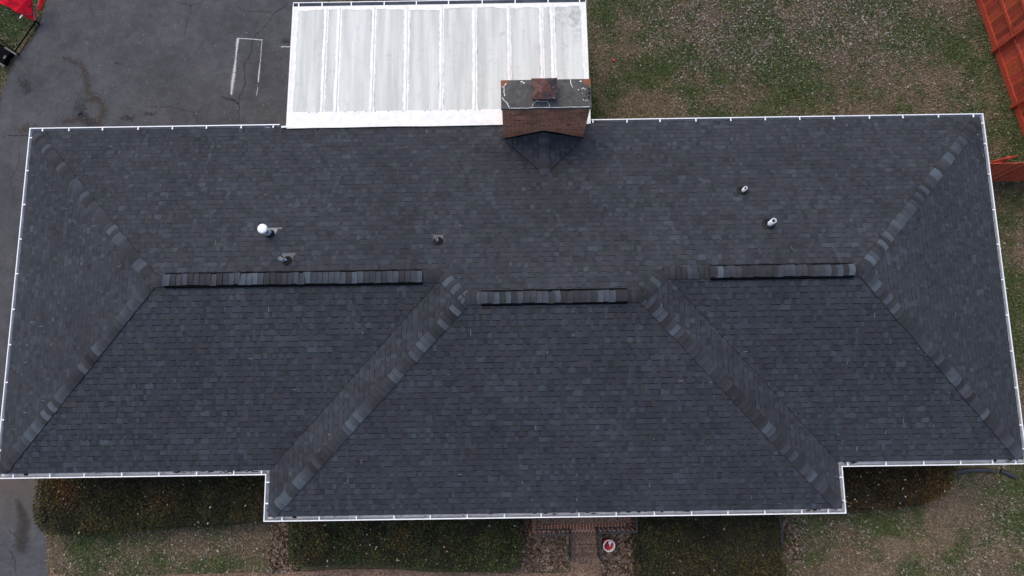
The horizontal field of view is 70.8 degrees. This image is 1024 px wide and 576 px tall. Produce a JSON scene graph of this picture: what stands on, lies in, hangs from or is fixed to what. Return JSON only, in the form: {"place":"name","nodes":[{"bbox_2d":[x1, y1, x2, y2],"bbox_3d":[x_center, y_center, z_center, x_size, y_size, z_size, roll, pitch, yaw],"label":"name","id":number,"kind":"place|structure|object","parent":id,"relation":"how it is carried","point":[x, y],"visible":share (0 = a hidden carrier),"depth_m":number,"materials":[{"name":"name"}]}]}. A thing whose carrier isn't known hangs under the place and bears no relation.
{"place":"outdoors","nodes":[
{"label":"outdoors","id":0,"kind":"place"},
{"bbox_2d":[0,0,322,575],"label":"driveway","id":1,"kind":"structure","parent":0,"point":[98,63],"depth_m":22.14,"materials":[{"name":"grey asphalt"}]},
{"bbox_2d":[281,0,590,128],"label":"patio cover","id":2,"kind":"object","parent":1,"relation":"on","point":[404,63],"visible":0.88,"depth_m":19.32,"materials":[{"name":"white metal"}]},
{"bbox_2d":[0,0,1023,575],"bbox_3d":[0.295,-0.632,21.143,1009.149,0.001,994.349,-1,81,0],"label":"lawn","id":3,"kind":"structure","parent":0,"point":[598,52],"depth_m":21.91,"materials":[{"name":"green plant"}]},
{"bbox_2d":[0,44,16,66],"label":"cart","id":4,"kind":"object","parent":3,"relation":"on","point":[6,55],"visible":1,"depth_m":22.06,"materials":[{"name":"black plastic"}]},
{"bbox_2d":[0,20,39,54],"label":"wire fence","id":5,"kind":"object","parent":3,"relation":"on","point":[24,37],"visible":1,"depth_m":22.19,"materials":[{"name":"black plastic"}]},
{"bbox_2d":[0,0,44,20],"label":"canopy","id":6,"kind":"object","parent":3,"relation":"on","point":[24,8],"visible":1,"depth_m":21.93,"materials":[{"name":"red fabric"}]},
{"bbox_2d":[32,475,264,537],"bbox_3d":[-9.550,5.651,19.644,6.759,1.039,2.145,-1,81,0],"label":"hedge","id":7,"kind":"object","parent":3,"relation":"on","point":[79,506],"visible":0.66,"depth_m":19.28,"materials":[{"name":"green plant"}]},
{"bbox_2d":[49,551,600,575],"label":"walkway","id":8,"kind":"structure","parent":3,"relation":"on","point":[585,565],"depth_m":19.74,"materials":[{"name":"grey concrete"}]},
{"bbox_2d":[285,518,524,573],"bbox_3d":[-2.878,6.558,19.454,6.436,1.051,2.248,-1,81,0],"label":"hedge","id":9,"kind":"object","parent":3,"relation":"on","point":[484,545],"visible":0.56,"depth_m":19.08,"materials":[{"name":"green plant"}]},
{"bbox_2d":[0,78,1023,521],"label":"house","id":10,"kind":"structure","parent":3,"relation":"on","point":[546,300],"depth_m":17.12,"materials":[{"name":"black"}]},
{"bbox_2d":[0,0,1023,575],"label":"fallen leaves","id":11,"kind":"object","parent":3,"relation":"on","point":[744,50],"visible":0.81,"depth_m":22.14,"materials":[{"name":"brown plant"}]},
{"bbox_2d":[266,514,801,575],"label":"leaf bed","id":12,"kind":"object","parent":3,"relation":"on","point":[538,562],"visible":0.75,"depth_m":19.76,"materials":[{"name":"brown plant"}]},
{"bbox_2d":[532,517,635,554],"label":"front steps","id":13,"kind":"structure","parent":3,"relation":"on","point":[583,531],"depth_m":19.53,"materials":[{"name":"brick"}]},
{"bbox_2d":[536,518,572,560],"bbox_3d":[0.999,6.364,19.308,0.756,1.341,2.062,-39,83,-6],"label":"railing","id":14,"kind":"object","parent":13,"relation":"on","point":[570,534],"visible":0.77,"depth_m":18.74,"materials":[{"name":"black metal"}]},
{"bbox_2d":[595,517,637,560],"bbox_3d":[2.845,6.321,19.306,0.780,1.341,2.054,40,83,6],"label":"railing","id":15,"kind":"object","parent":13,"relation":"on","point":[621,531],"visible":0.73,"depth_m":18.85,"materials":[{"name":"black metal"}]},
{"bbox_2d":[602,538,614,551],"bbox_3d":[2.632,7.007,19.662,0.332,0.415,0.332,-1,81,0],"label":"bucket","id":16,"kind":"object","parent":3,"relation":"on","point":[608,544],"visible":0.99,"depth_m":19.60,"materials":[{"name":"white plastic"}]},
{"bbox_2d":[632,514,787,575],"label":"hedge","id":17,"kind":"object","parent":3,"relation":"on","point":[729,545],"visible":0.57,"depth_m":19.04,"materials":[{"name":"green plant"}]},
{"bbox_2d":[778,515,783,548],"bbox_3d":[7.384,6.408,19.890,0.155,0.114,1.508,-4,81,0],"label":"drain pipe","id":18,"kind":"object","parent":3,"relation":"on","point":[781,533],"visible":0.34,"depth_m":19.79,"materials":[{"name":"black plastic"}]},
{"bbox_2d":[831,465,956,515],"bbox_3d":[10.134,5.221,19.614,3.844,1.040,1.861,-1,81,0],"label":"hedge","id":19,"kind":"object","parent":3,"relation":"on","point":[869,488],"visible":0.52,"depth_m":19.25,"materials":[{"name":"green plant"}]},
{"bbox_2d":[953,468,993,474],"bbox_3d":[12.648,5.122,20.078,1.548,0.120,0.184,-4,81,0],"label":"drain pipe","id":20,"kind":"object","parent":3,"relation":"on","point":[970,470],"visible":0.64,"depth_m":20.03,"materials":[{"name":"black plastic"}]},
{"bbox_2d":[976,0,1023,137],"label":"board fence","id":21,"kind":"object","parent":3,"relation":"on","point":[1003,20],"visible":1,"depth_m":21.61,"materials":[{"name":"red wood"}]},
{"bbox_2d":[990,155,1023,181],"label":"board fence","id":22,"kind":"object","parent":3,"relation":"on","point":[1000,169],"visible":0.46,"depth_m":20.45,"materials":[{"name":"red wood"}]},
{"bbox_2d":[999,469,1017,478],"bbox_3d":[13.833,5.182,20.062,0.462,0.114,0.124,22,81,4],"label":"drain pipe","id":23,"kind":"object","parent":3,"relation":"on","point":[1007,473],"visible":1,"depth_m":20.02,"materials":[{"name":"black plastic"}]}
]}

